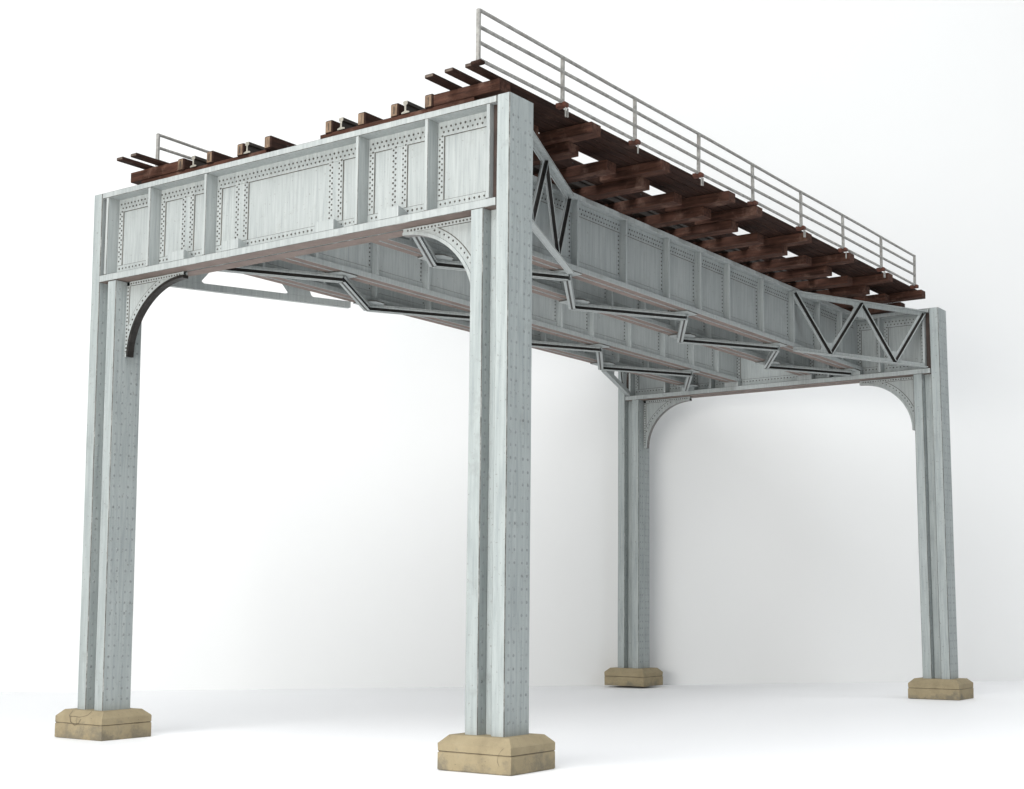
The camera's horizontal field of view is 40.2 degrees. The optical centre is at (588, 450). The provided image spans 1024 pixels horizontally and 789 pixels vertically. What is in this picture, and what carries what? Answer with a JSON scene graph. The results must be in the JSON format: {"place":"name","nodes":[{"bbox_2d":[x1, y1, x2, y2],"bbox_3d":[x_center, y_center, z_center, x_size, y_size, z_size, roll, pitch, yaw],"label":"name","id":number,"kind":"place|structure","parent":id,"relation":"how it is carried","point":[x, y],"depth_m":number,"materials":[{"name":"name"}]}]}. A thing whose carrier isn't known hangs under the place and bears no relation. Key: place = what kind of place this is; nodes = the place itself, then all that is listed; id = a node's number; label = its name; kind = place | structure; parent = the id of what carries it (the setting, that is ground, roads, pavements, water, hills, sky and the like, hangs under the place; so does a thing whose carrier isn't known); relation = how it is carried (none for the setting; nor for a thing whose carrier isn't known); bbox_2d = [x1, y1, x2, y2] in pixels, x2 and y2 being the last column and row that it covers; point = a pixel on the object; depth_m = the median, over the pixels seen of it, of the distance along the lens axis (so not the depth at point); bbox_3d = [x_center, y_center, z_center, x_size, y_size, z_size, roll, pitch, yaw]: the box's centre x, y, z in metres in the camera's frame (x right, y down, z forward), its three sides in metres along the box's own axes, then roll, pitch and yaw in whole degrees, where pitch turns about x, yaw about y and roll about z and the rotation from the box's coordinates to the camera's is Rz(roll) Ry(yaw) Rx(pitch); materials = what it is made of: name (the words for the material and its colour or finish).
{"place":"outdoors","nodes":[
{"label":"outdoors","id":0,"kind":"place"},
{"bbox_2d":[0,0,1023,691],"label":"wall","id":1,"kind":"structure","parent":0,"point":[302,500],"depth_m":4.23,"materials":[{"name":"white paint"}]},
{"bbox_2d":[0,681,1023,788],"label":"ground","id":2,"kind":"structure","parent":0,"point":[882,735],"depth_m":2.51,"materials":[{"name":"white"}]},
{"bbox_2d":[55,8,973,775],"bbox_3d":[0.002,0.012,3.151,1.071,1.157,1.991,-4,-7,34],"label":"railway bridge","id":3,"kind":"structure","parent":2,"relation":"on","point":[499,224],"depth_m":2.62,"materials":[{"name":"grey paint"}]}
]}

